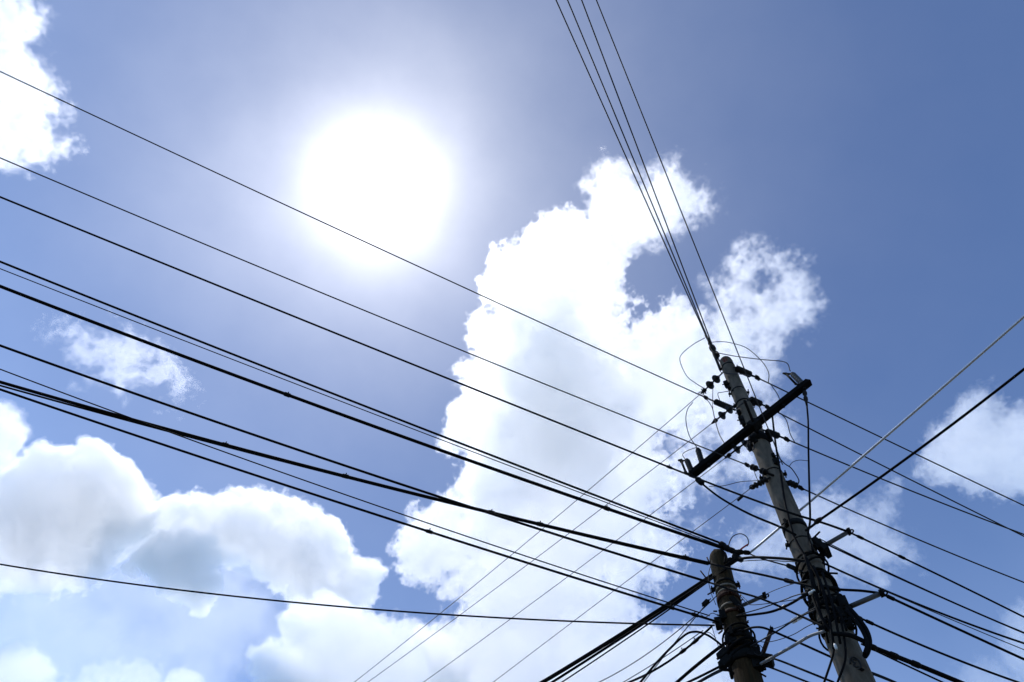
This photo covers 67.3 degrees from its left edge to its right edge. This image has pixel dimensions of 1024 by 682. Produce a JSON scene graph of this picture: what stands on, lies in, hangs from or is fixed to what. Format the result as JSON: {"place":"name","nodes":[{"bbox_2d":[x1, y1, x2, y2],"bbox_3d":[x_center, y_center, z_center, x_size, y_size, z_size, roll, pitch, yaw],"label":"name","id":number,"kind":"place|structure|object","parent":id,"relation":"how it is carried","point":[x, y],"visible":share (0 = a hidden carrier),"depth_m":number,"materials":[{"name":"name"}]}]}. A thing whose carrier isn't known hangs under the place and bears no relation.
{"place":"outdoors","nodes":[
{"label":"outdoors","id":0,"kind":"place"},
{"bbox_2d":[0,344,709,583],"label":"overhead cable","id":1,"kind":"object","parent":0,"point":[345,465],"visible":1,"depth_m":6.29,"materials":[{"name":"rubber"}]},
{"bbox_2d":[709,582,826,627],"bbox_3d":[1.882,1.974,5.789,0.797,1.105,0.058,-38,-77,18],"label":"linking cable","id":2,"kind":"object","parent":1,"relation":"attached to","point":[781,607],"visible":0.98,"depth_m":5.71,"materials":[{"name":"rubber"}]},
{"bbox_2d":[0,0,1023,681],"label":"sky","id":3,"kind":"structure","parent":0,"point":[846,177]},
{"bbox_2d":[624,630,702,681],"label":"overhead wire","id":4,"kind":"object","parent":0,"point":[663,657],"visible":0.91,"depth_m":6.15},
{"bbox_2d":[644,598,710,681],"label":"overhead wire","id":5,"kind":"object","parent":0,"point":[675,641],"visible":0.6,"depth_m":6.56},
{"bbox_2d":[687,666,718,681],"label":"overhead cable","id":6,"kind":"object","parent":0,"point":[703,674],"visible":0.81,"depth_m":5.89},
{"bbox_2d":[716,646,729,659],"bbox_3d":[1.572,2.328,5.724,0.111,0.108,0.045,-13,-71,11],"label":"junction box","id":7,"kind":"object","parent":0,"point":[721,652],"visible":0.96,"depth_m":5.71,"materials":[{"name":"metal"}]},
{"bbox_2d":[718,654,733,668],"bbox_3d":[1.569,2.357,5.644,0.123,0.119,0.050,-13,-71,11],"label":"junction box","id":8,"kind":"object","parent":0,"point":[725,661],"visible":1,"depth_m":5.63,"materials":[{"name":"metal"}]},
{"label":"ground","id":9,"kind":"structure","parent":0,"visible":0},
{"bbox_2d":[700,549,774,681],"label":"utility pole","id":10,"kind":"object","parent":9,"relation":"on","point":[745,666],"visible":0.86,"depth_m":6.10,"materials":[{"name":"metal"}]},
{"bbox_2d":[0,380,709,564],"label":"overhead cable","id":11,"kind":"object","parent":10,"relation":"attached to","point":[347,476],"visible":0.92,"depth_m":6.61,"materials":[{"name":"rubber"}]},
{"bbox_2d":[0,385,708,564],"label":"overhead cable","id":12,"kind":"object","parent":11,"relation":"attached to","point":[266,457],"visible":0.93,"depth_m":6.64,"materials":[{"name":"rubber"}]},
{"bbox_2d":[0,369,709,615],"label":"overhead wire","id":13,"kind":"object","parent":10,"relation":"attached to","point":[349,495],"visible":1,"depth_m":6.07,"materials":[{"name":"metal"}]},
{"bbox_2d":[0,563,714,625],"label":"overhead wire","id":14,"kind":"object","parent":10,"relation":"attached to","point":[361,607],"visible":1,"depth_m":6.19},
{"bbox_2d":[0,388,718,622],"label":"overhead cable","id":15,"kind":"object","parent":10,"relation":"attached to","point":[670,606],"visible":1,"depth_m":6.02,"materials":[{"name":"rubber"}]},
{"bbox_2d":[0,285,723,549],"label":"overhead cable","id":16,"kind":"object","parent":10,"relation":"attached to","point":[289,395],"visible":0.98,"depth_m":6.80,"materials":[{"name":"rubber"}]},
{"bbox_2d":[540,558,737,681],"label":"overhead cable","id":17,"kind":"object","parent":10,"relation":"attached to","point":[602,645],"visible":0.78,"depth_m":7.09,"materials":[{"name":"rubber"}]},
{"bbox_2d":[551,565,730,681],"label":"overhead cable","id":18,"kind":"object","parent":10,"relation":"attached to","point":[623,636],"visible":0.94,"depth_m":7.01,"materials":[{"name":"rubber"}]},
{"bbox_2d":[562,568,726,681],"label":"overhead cable","id":19,"kind":"object","parent":10,"relation":"attached to","point":[642,627],"visible":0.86,"depth_m":6.94,"materials":[{"name":"rubber"}]},
{"bbox_2d":[599,595,717,681],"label":"overhead wire","id":20,"kind":"object","parent":10,"relation":"attached to","point":[657,646],"visible":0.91,"depth_m":6.55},
{"bbox_2d":[628,625,712,681],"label":"overhead cable","id":21,"kind":"object","parent":10,"relation":"attached to","point":[683,650],"visible":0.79,"depth_m":6.13,"materials":[{"name":"rubber"}]},
{"bbox_2d":[639,631,722,681],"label":"overhead cable","id":22,"kind":"object","parent":10,"relation":"attached to","point":[669,649],"visible":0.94,"depth_m":5.85,"materials":[{"name":"rubber"}]},
{"bbox_2d":[675,641,727,681],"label":"overhead cable","id":23,"kind":"object","parent":10,"relation":"attached to","point":[697,664],"visible":0.98,"depth_m":5.93,"materials":[{"name":"rubber"}]},
{"bbox_2d":[697,668,734,681],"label":"overhead cable","id":24,"kind":"object","parent":10,"relation":"attached to","point":[716,672],"visible":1,"depth_m":5.71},
{"bbox_2d":[718,541,750,562],"bbox_3d":[2.000,1.886,6.897,0.261,0.313,0.062,-14,-71,11],"label":"cable splice","id":25,"kind":"object","parent":10,"relation":"attached to","point":[733,551],"visible":0.88,"depth_m":6.85,"materials":[{"name":"metal"}]},
{"bbox_2d":[0,268,716,543],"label":"overhead wire","id":26,"kind":"object","parent":25,"relation":"attached to","point":[352,405],"visible":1,"depth_m":6.89,"materials":[{"name":"metal"}]},
{"bbox_2d":[0,261,719,542],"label":"overhead cable","id":27,"kind":"object","parent":25,"relation":"attached to","point":[348,399],"visible":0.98,"depth_m":6.89,"materials":[{"name":"rubber"}]},
{"bbox_2d":[736,556,805,562],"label":"linking cable","id":28,"kind":"object","parent":25,"relation":"attached to","point":[772,557],"visible":0.98,"depth_m":6.18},
{"bbox_2d":[739,560,804,561],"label":"linking cable","id":29,"kind":"object","parent":25,"relation":"attached to","point":[770,560],"visible":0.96,"depth_m":6.30,"materials":[{"name":"rubber"}]},
{"bbox_2d":[750,554,807,573],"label":"linking cable","id":30,"kind":"object","parent":25,"relation":"attached to","point":[780,564],"visible":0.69,"depth_m":6.22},
{"bbox_2d":[722,622,755,646],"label":"wound cable","id":31,"kind":"object","parent":10,"relation":"attached to","point":[738,628],"visible":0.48,"depth_m":6.00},
{"bbox_2d":[728,636,759,678],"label":"wound cable","id":32,"kind":"object","parent":10,"relation":"attached to","point":[733,644],"visible":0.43,"depth_m":5.83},
{"bbox_2d":[735,587,807,604],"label":"linking cable","id":33,"kind":"object","parent":10,"relation":"attached to","point":[769,603],"visible":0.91,"depth_m":5.61,"materials":[{"name":"rubber"}]},
{"bbox_2d":[738,592,807,614],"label":"linking cable","id":34,"kind":"object","parent":10,"relation":"attached to","point":[771,604],"visible":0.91,"depth_m":5.91,"materials":[{"name":"rubber"}]},
{"bbox_2d":[736,588,817,617],"bbox_3d":[2.005,1.997,5.796,0.083,0.429,0.770,34,-69,-7],"label":"linking cable","id":35,"kind":"object","parent":10,"relation":"attached to","point":[777,609],"visible":0.79,"depth_m":5.84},
{"bbox_2d":[750,609,815,646],"bbox_3d":[1.950,2.080,5.575,0.036,0.222,0.659,32,-69,-6],"label":"linking cable","id":36,"kind":"object","parent":10,"relation":"attached to","point":[787,624],"visible":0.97,"depth_m":5.53,"materials":[{"name":"rubber"}]},
{"bbox_2d":[762,664,808,681],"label":"linking cable","id":37,"kind":"object","parent":10,"relation":"attached to","point":[788,674],"visible":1,"depth_m":5.30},
{"bbox_2d":[760,630,825,664],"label":"linking cable","id":38,"kind":"object","parent":10,"relation":"attached to","point":[792,646],"visible":1,"depth_m":5.35,"materials":[{"name":"rubber"}]},
{"bbox_2d":[765,655,833,681],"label":"linking cable","id":39,"kind":"object","parent":10,"relation":"attached to","point":[801,669],"visible":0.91,"depth_m":5.12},
{"bbox_2d":[742,626,873,675],"bbox_3d":[2.072,2.154,5.531,0.778,0.674,0.236,-17,-72,12],"label":"linking cable","id":40,"kind":"object","parent":10,"relation":"attached to","point":[789,638],"visible":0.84,"depth_m":5.49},
{"bbox_2d":[688,356,887,681],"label":"utility pole","id":41,"kind":"object","parent":9,"relation":"on","point":[751,422],"visible":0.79,"depth_m":6.63,"materials":[{"name":"concrete"}]},
{"bbox_2d":[0,196,693,477],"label":"overhead cable","id":42,"kind":"object","parent":41,"relation":"attached to","point":[378,350],"visible":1,"depth_m":7.32,"materials":[{"name":"rubber"}]},
{"bbox_2d":[678,458,692,473],"bbox_3d":[1.744,1.254,7.695,0.144,0.335,0.059,-22,-73,14],"label":"fuse cutout","id":43,"kind":"object","parent":41,"relation":"attached to","point":[689,466],"visible":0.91,"depth_m":7.68,"materials":[{"name":"ceramic"}]},
{"bbox_2d":[596,0,782,464],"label":"overhead wire","id":44,"kind":"object","parent":41,"relation":"attached to","point":[687,226],"visible":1,"depth_m":7.03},
{"bbox_2d":[695,447,703,461],"bbox_3d":[1.897,1.168,7.742,0.069,0.344,0.062,16,-68,0],"label":"surge arrester","id":45,"kind":"object","parent":41,"relation":"on","point":[699,454],"visible":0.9,"depth_m":7.75,"materials":[{"name":"ceramic"}]},
{"bbox_2d":[695,477,704,485],"bbox_3d":[1.796,1.340,7.349,0.084,0.129,0.062,-9,-70,9],"label":"strain clamp","id":46,"kind":"object","parent":41,"relation":"attached to","point":[699,480],"visible":0.99,"depth_m":7.31,"materials":[{"name":"metal"}]},
{"bbox_2d":[701,373,722,393],"bbox_3d":[2.435,0.514,9.363,0.332,0.348,0.117,-22,-73,14],"label":"insulator string","id":47,"kind":"object","parent":41,"relation":"attached to","point":[710,384],"visible":1,"depth_m":9.36,"materials":[{"name":"ceramic"}]},
{"bbox_2d":[355,393,700,681],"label":"overhead wire","id":48,"kind":"object","parent":47,"relation":"attached to","point":[535,534],"visible":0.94,"depth_m":10.12,"materials":[{"name":"metal"}]},
{"bbox_2d":[705,334,721,370],"bbox_3d":[2.678,0.138,10.246,0.044,1.363,0.079,-5,-70,8],"label":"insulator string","id":49,"kind":"object","parent":41,"relation":"attached to","point":[716,360],"visible":0.86,"depth_m":9.99,"materials":[{"name":"metal"}]},
{"bbox_2d":[555,0,704,333],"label":"overhead wire","id":50,"kind":"object","parent":49,"relation":"attached to","point":[628,162],"visible":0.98,"depth_m":10.27,"materials":[{"name":"metal"}]},
{"bbox_2d":[567,0,708,339],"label":"overhead wire","id":51,"kind":"object","parent":49,"relation":"attached to","point":[636,167],"visible":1,"depth_m":10.04,"materials":[{"name":"metal"}]},
{"bbox_2d":[679,338,704,387],"bbox_3d":[2.430,0.308,10.071,0.425,1.556,0.011,-22,-73,14],"label":"jumper wire","id":52,"kind":"object","parent":49,"relation":"attached to","point":[681,365],"visible":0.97,"depth_m":10.38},
{"bbox_2d":[708,341,719,361],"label":"insulator string","id":53,"kind":"object","parent":41,"relation":"attached to","point":[715,351],"visible":0.73,"depth_m":10.18,"materials":[{"name":"ceramic"}]},
{"bbox_2d":[581,0,714,349],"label":"overhead wire","id":54,"kind":"object","parent":53,"relation":"attached to","point":[646,171],"visible":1,"depth_m":9.70,"materials":[{"name":"metal"}]},
{"bbox_2d":[712,341,768,381],"bbox_3d":[2.868,0.234,9.698,0.502,1.745,0.011,-22,-73,14],"label":"jumper wire","id":55,"kind":"object","parent":53,"relation":"attached to","point":[751,351],"visible":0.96,"depth_m":9.72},
{"bbox_2d":[703,395,734,410],"bbox_3d":[2.377,0.713,8.837,0.303,0.606,0.078,-23,-73,14],"label":"insulator string","id":56,"kind":"object","parent":41,"relation":"attached to","point":[719,403],"visible":0.77,"depth_m":8.80,"materials":[{"name":"ceramic"}]},
{"bbox_2d":[0,71,703,396],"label":"overhead wire","id":57,"kind":"object","parent":56,"relation":"attached to","point":[346,233],"visible":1,"depth_m":8.78,"materials":[{"name":"metal"}]},
{"bbox_2d":[711,403,736,423],"bbox_3d":[2.347,0.804,8.502,0.335,0.259,0.106,-22,-73,14],"label":"insulator string","id":58,"kind":"object","parent":41,"relation":"attached to","point":[729,409],"visible":1,"depth_m":8.50,"materials":[{"name":"ceramic"}]},
{"bbox_2d":[368,424,710,681],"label":"overhead wire","id":59,"kind":"object","parent":58,"relation":"attached to","point":[543,552],"visible":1,"depth_m":9.23,"materials":[{"name":"metal"}]},
{"bbox_2d":[725,436,753,458],"bbox_3d":[2.292,1.076,7.755,0.341,0.228,0.095,-22,-73,14],"label":"insulator string","id":60,"kind":"object","parent":41,"relation":"attached to","point":[738,448],"visible":0.89,"depth_m":7.75,"materials":[{"name":"ceramic"}]},
{"bbox_2d":[424,458,724,681],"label":"overhead wire","id":61,"kind":"object","parent":60,"relation":"attached to","point":[574,571],"visible":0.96,"depth_m":8.37,"materials":[{"name":"metal"}]},
{"bbox_2d":[733,366,760,380],"bbox_3d":[2.808,0.384,9.194,0.236,0.567,0.087,-23,-73,14],"label":"insulator string","id":62,"kind":"object","parent":41,"relation":"attached to","point":[739,369],"visible":0.88,"depth_m":9.21,"materials":[{"name":"ceramic"}]},
{"bbox_2d":[761,379,1023,505],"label":"overhead wire","id":63,"kind":"object","parent":62,"relation":"attached to","point":[897,445],"visible":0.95,"depth_m":9.05,"materials":[{"name":"metal"}]},
{"bbox_2d":[702,483,796,535],"bbox_3d":[2.012,1.417,6.797,0.697,1.261,0.062,-18,-72,13],"label":"overhead cable","id":64,"kind":"object","parent":41,"relation":"attached to","point":[750,514],"visible":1,"depth_m":6.55,"materials":[{"name":"rubber"}]},
{"bbox_2d":[716,352,790,370],"bbox_3d":[2.912,0.241,9.356,0.713,1.257,0.012,-22,-73,14],"label":"jumper wire","id":65,"kind":"object","parent":41,"relation":"attached to","point":[758,359],"visible":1,"depth_m":9.28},
{"bbox_2d":[745,462,773,475],"bbox_3d":[2.331,1.214,7.269,0.230,0.367,0.065,-23,-73,14],"label":"insulator string","id":66,"kind":"object","parent":41,"relation":"attached to","point":[755,468],"visible":1,"depth_m":7.27,"materials":[{"name":"ceramic"}]},
{"bbox_2d":[0,157,744,464],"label":"overhead wire","id":67,"kind":"object","parent":66,"relation":"attached to","point":[368,311],"visible":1,"depth_m":7.20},
{"bbox_2d":[749,396,769,408],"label":"insulator string","id":68,"kind":"object","parent":41,"relation":"attached to","point":[760,402],"visible":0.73,"depth_m":8.65,"materials":[{"name":"ceramic"}]},
{"bbox_2d":[779,412,1023,536],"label":"overhead wire","id":69,"kind":"object","parent":68,"relation":"attached to","point":[897,472],"visible":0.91,"depth_m":8.59,"materials":[{"name":"metal"}]},
{"bbox_2d":[749,477,770,488],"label":"insulator string","id":70,"kind":"object","parent":41,"relation":"attached to","point":[761,482],"visible":1,"depth_m":7.05,"materials":[{"name":"ceramic"}]},
{"bbox_2d":[494,489,749,681],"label":"overhead wire","id":71,"kind":"object","parent":70,"relation":"attached to","point":[620,585],"visible":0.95,"depth_m":7.64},
{"bbox_2d":[709,562,816,587],"bbox_3d":[1.951,1.851,6.081,0.807,0.959,0.053,-39,-78,18],"label":"linking cable","id":72,"kind":"object","parent":41,"relation":"attached to","point":[769,576],"visible":0.94,"depth_m":6.06,"materials":[{"name":"rubber"}]},
{"bbox_2d":[692,475,846,531],"bbox_3d":[2.174,1.334,6.742,1.107,1.327,0.194,-15,-72,12],"label":"overhead cable","id":73,"kind":"object","parent":41,"relation":"attached to","point":[786,511],"visible":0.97,"depth_m":6.38,"materials":[{"name":"rubber"}]},
{"bbox_2d":[763,428,790,441],"bbox_3d":[2.653,0.946,7.711,0.207,0.375,0.072,-23,-73,14],"label":"insulator string","id":74,"kind":"object","parent":41,"relation":"attached to","point":[777,434],"visible":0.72,"depth_m":7.69,"materials":[{"name":"ceramic"}]},
{"bbox_2d":[790,440,1023,534],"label":"overhead wire","id":75,"kind":"object","parent":74,"relation":"attached to","point":[908,489],"visible":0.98,"depth_m":7.56,"materials":[{"name":"metal"}]},
{"bbox_2d":[753,618,825,642],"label":"linking cable","id":76,"kind":"object","parent":41,"relation":"attached to","point":[790,635],"visible":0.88,"depth_m":5.52,"materials":[{"name":"rubber"}]},
{"bbox_2d":[786,563,796,570],"bbox_3d":[2.171,1.756,5.970,0.038,0.129,0.083,29,-69,-5],"label":"strain clamp","id":77,"kind":"object","parent":41,"relation":"attached to","point":[791,567],"visible":1,"depth_m":5.94,"materials":[{"name":"metal"}]},
{"bbox_2d":[782,372,802,384],"bbox_3d":[3.043,0.405,8.299,0.157,0.423,0.064,-22,-73,14],"label":"fuse cutout","id":78,"kind":"object","parent":41,"relation":"attached to","point":[796,377],"visible":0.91,"depth_m":8.28,"materials":[{"name":"grey ceramic"}]},
{"bbox_2d":[786,480,804,490],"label":"insulator string","id":79,"kind":"object","parent":41,"relation":"attached to","point":[793,484],"visible":1,"depth_m":6.85,"materials":[{"name":"ceramic"}]},
{"bbox_2d":[805,489,1023,582],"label":"overhead wire","id":80,"kind":"object","parent":79,"relation":"attached to","point":[918,539],"visible":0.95,"depth_m":6.79,"materials":[{"name":"metal"}]},
{"bbox_2d":[772,417,821,595],"bbox_3d":[2.454,1.280,6.757,0.293,2.935,0.072,-6,-70,8],"label":"drop cable","id":81,"kind":"object","parent":41,"relation":"attached to","point":[791,529],"visible":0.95,"depth_m":6.55,"materials":[{"name":"rubber"}]},
{"bbox_2d":[812,565,830,636],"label":"wound cable","id":82,"kind":"object","parent":81,"relation":"attached to","point":[821,585],"visible":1,"depth_m":5.43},
{"bbox_2d":[802,390,807,404],"bbox_3d":[3.028,0.567,7.935,0.054,0.355,0.094,16,-68,0],"label":"pin insulator","id":83,"kind":"object","parent":41,"relation":"hanging from","point":[804,393],"visible":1,"depth_m":7.89,"materials":[{"name":"brown ceramic"}]},
{"bbox_2d":[806,405,813,552],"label":"drop cable","id":84,"kind":"object","parent":83,"relation":"hanging from","point":[809,524],"visible":0.94,"depth_m":6.69,"materials":[{"name":"rubber"}]},
{"bbox_2d":[803,554,820,608],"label":"wound cable","id":85,"kind":"object","parent":41,"relation":"attached to","point":[810,571],"visible":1,"depth_m":5.56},
{"bbox_2d":[796,552,829,582],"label":"wound cable","id":86,"kind":"object","parent":41,"relation":"attached to","point":[814,557],"visible":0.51,"depth_m":5.90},
{"bbox_2d":[808,570,826,630],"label":"wound cable","id":87,"kind":"object","parent":41,"relation":"attached to","point":[817,602],"visible":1,"depth_m":5.35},
{"bbox_2d":[800,567,838,606],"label":"wound cable","id":88,"kind":"object","parent":41,"relation":"attached to","point":[825,572],"visible":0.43,"depth_m":5.71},
{"bbox_2d":[811,594,829,631],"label":"wound cable","id":89,"kind":"object","parent":41,"relation":"attached to","point":[819,613],"visible":1,"depth_m":5.23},
{"bbox_2d":[808,586,840,609],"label":"wound cable","id":90,"kind":"object","parent":41,"relation":"attached to","point":[810,598],"visible":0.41,"depth_m":5.55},
{"bbox_2d":[821,581,834,649],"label":"wound cable","id":91,"kind":"object","parent":41,"relation":"attached to","point":[830,626],"visible":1,"depth_m":5.10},
{"bbox_2d":[821,572,841,643],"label":"wound cable","id":92,"kind":"object","parent":41,"relation":"attached to","point":[833,607],"visible":1,"depth_m":5.23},
{"bbox_2d":[808,602,854,633],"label":"wound cable","id":93,"kind":"object","parent":41,"relation":"attached to","point":[811,613],"visible":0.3,"depth_m":5.46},
{"bbox_2d":[826,594,847,630],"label":"wound cable","id":94,"kind":"object","parent":41,"relation":"attached to","point":[842,618],"visible":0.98,"depth_m":5.13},
{"bbox_2d":[818,611,857,651],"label":"wound cable","id":95,"kind":"object","parent":41,"relation":"attached to","point":[827,638],"visible":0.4,"depth_m":5.28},
{"bbox_2d":[860,668,895,681],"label":"overhead cable","id":96,"kind":"object","parent":41,"relation":"attached to","point":[880,676],"visible":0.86,"depth_m":5.05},
{"bbox_2d":[750,315,1023,552],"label":"overhead cable","id":97,"kind":"object","parent":41,"relation":"attached to","point":[904,420],"visible":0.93,"depth_m":6.25,"materials":[{"name":"rubber"}]},
{"bbox_2d":[833,631,963,681],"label":"overhead cable","id":98,"kind":"object","parent":41,"relation":"attached to","point":[896,656],"visible":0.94,"depth_m":4.87,"materials":[{"name":"rubber"}]},
{"bbox_2d":[823,635,834,681],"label":"drop cable","id":99,"kind":"object","parent":98,"relation":"hanging from","point":[829,666],"visible":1,"depth_m":4.85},
{"bbox_2d":[837,617,846,681],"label":"drop cable","id":100,"kind":"object","parent":98,"relation":"hanging from","point":[845,657],"visible":1,"depth_m":4.88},
{"bbox_2d":[845,608,868,654],"bbox_3d":[2.241,1.869,4.980,0.045,0.432,0.065,38,-70,-8],"label":"cable loop","id":101,"kind":"object","parent":98,"relation":"hanging from","point":[860,627],"visible":1,"depth_m":4.94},
{"bbox_2d":[847,606,871,658],"bbox_3d":[2.265,1.885,4.999,0.105,0.470,0.053,-24,-74,14],"label":"cable loop","id":102,"kind":"object","parent":98,"relation":"hanging from","point":[860,620],"visible":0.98,"depth_m":4.96,"materials":[{"name":"rubber"}]},
{"bbox_2d":[861,643,942,681],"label":"overhead cable","id":103,"kind":"object","parent":41,"relation":"attached to","point":[904,664],"visible":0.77,"depth_m":4.96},
{"bbox_2d":[805,368,1023,531],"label":"overhead cable","id":104,"kind":"object","parent":41,"relation":"attached to","point":[924,444],"visible":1,"depth_m":5.61,"materials":[{"name":"rubber"}]},
{"bbox_2d":[821,539,1023,633],"bbox_3d":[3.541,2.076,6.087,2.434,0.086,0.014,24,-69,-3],"label":"overhead cable","id":105,"kind":"object","parent":41,"relation":"attached to","point":[923,588],"visible":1,"depth_m":6.03,"materials":[{"name":"rubber"}]},
{"bbox_2d":[822,562,1023,643],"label":"overhead cable","id":106,"kind":"object","parent":41,"relation":"attached to","point":[949,616],"visible":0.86,"depth_m":5.82,"materials":[{"name":"rubber"}]},
{"bbox_2d":[823,586,1023,659],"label":"overhead cable","id":107,"kind":"object","parent":41,"relation":"attached to","point":[890,597],"visible":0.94,"depth_m":5.41,"materials":[{"name":"rubber"}]},
{"bbox_2d":[839,571,1023,649],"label":"overhead wire","id":108,"kind":"object","parent":41,"relation":"attached to","point":[933,611],"visible":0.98,"depth_m":5.70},
{"bbox_2d":[852,533,1023,617],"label":"overhead cable","id":109,"kind":"object","parent":41,"relation":"attached to","point":[903,558],"visible":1,"depth_m":6.12,"materials":[{"name":"rubber"}]},
{"bbox_2d":[860,616,1018,681],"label":"overhead cable","id":110,"kind":"object","parent":41,"relation":"attached to","point":[927,647],"visible":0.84,"depth_m":5.23,"materials":[{"name":"rubber"}]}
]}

